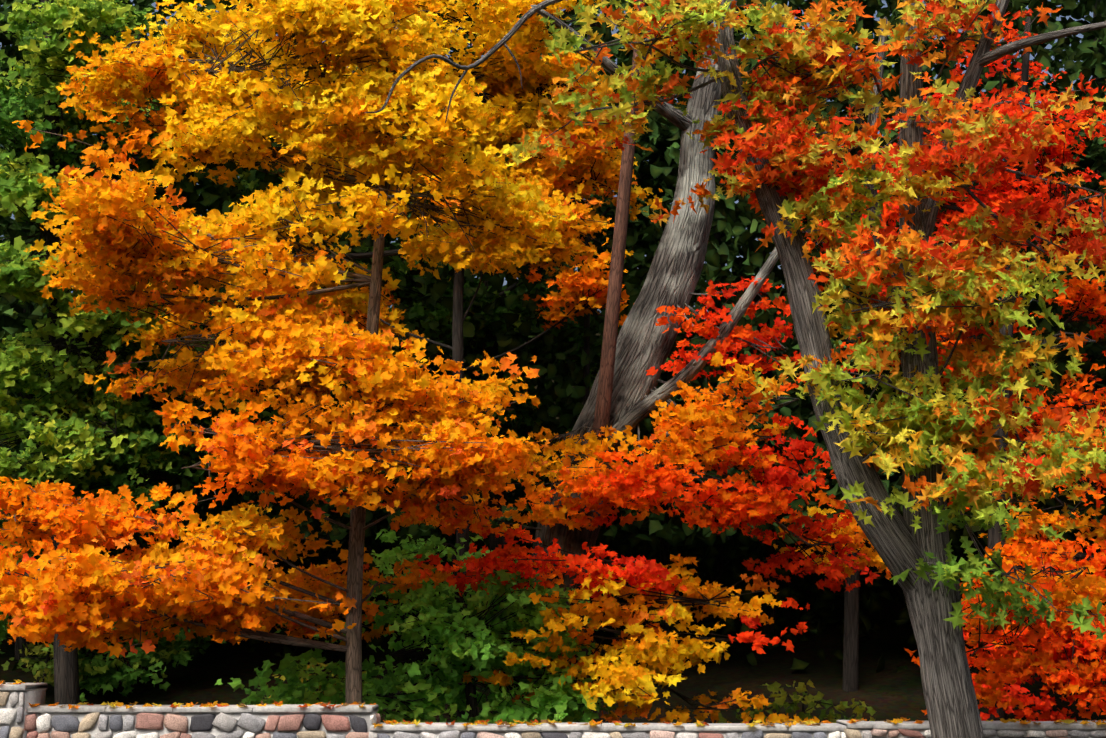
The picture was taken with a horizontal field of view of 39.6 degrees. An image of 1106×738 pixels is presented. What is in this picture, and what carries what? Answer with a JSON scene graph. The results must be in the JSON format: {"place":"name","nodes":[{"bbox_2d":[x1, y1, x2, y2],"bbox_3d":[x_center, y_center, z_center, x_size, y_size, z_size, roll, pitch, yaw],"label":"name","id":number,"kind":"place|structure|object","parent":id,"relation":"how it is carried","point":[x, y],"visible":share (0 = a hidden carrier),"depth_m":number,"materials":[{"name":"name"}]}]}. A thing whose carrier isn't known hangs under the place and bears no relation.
{"place":"outdoors","nodes":[
{"label":"outdoors","id":0,"kind":"place"},
{"bbox_2d":[0,0,1092,312],"label":"sky","id":1,"kind":"structure","parent":0,"point":[614,31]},
{"bbox_2d":[0,0,1105,691],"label":"forest","id":2,"kind":"object","parent":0,"point":[206,194],"depth_m":24.41,"materials":[{"name":"plant"}]},
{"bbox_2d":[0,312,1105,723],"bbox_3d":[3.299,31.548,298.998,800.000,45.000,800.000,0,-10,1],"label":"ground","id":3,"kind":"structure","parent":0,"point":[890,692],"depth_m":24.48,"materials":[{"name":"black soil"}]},
{"bbox_2d":[0,0,287,703],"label":"green tree","id":4,"kind":"object","parent":3,"relation":"on","point":[73,444],"visible":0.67,"depth_m":21.98,"materials":[{"name":"green plant"}]},
{"bbox_2d":[0,0,576,703],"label":"maple tree","id":5,"kind":"object","parent":3,"relation":"on","point":[198,578],"visible":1,"depth_m":16.62,"materials":[{"name":"orange plant"}]},
{"bbox_2d":[23,0,662,718],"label":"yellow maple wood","id":6,"kind":"object","parent":3,"relation":"on","point":[585,172],"visible":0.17,"depth_m":21.17,"materials":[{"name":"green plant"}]},
{"bbox_2d":[215,529,615,723],"bbox_3d":[-1.633,3.297,17.925,4.659,2.875,3.364,0,-10,1],"label":"bush","id":7,"kind":"object","parent":3,"relation":"on","point":[450,623],"visible":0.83,"depth_m":17.46,"materials":[{"name":"green plant"}]},
{"bbox_2d":[138,102,723,690],"bbox_3d":[-2.084,0.819,24.498,9.792,10.720,2.967,0,-10,1],"label":"tree","id":8,"kind":"object","parent":3,"relation":"on","point":[438,312],"visible":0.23,"depth_m":24.21,"materials":[{"name":"green plant"}]},
{"bbox_2d":[2,642,875,722],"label":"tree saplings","id":9,"kind":"object","parent":3,"relation":"on","point":[780,702],"visible":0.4,"depth_m":19.42,"materials":[{"name":"green plant"}]},
{"bbox_2d":[0,679,1105,737],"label":"mortar wall","id":10,"kind":"structure","parent":3,"relation":"on","point":[26,711],"depth_m":14.59,"materials":[{"name":"stone"}]},
{"bbox_2d":[364,0,1105,737],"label":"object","id":11,"kind":"object","parent":3,"relation":"on","point":[926,296],"visible":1,"depth_m":13.95,"materials":[{"name":"green plant"}]},
{"bbox_2d":[391,0,1105,723],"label":"maple tree","id":12,"kind":"object","parent":3,"relation":"on","point":[591,476],"visible":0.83,"depth_m":17.63,"materials":[{"name":"red plant"}]},
{"bbox_2d":[736,16,1105,720],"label":"maple tree","id":13,"kind":"object","parent":3,"relation":"on","point":[1084,648],"visible":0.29,"depth_m":21.71,"materials":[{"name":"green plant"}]}
]}

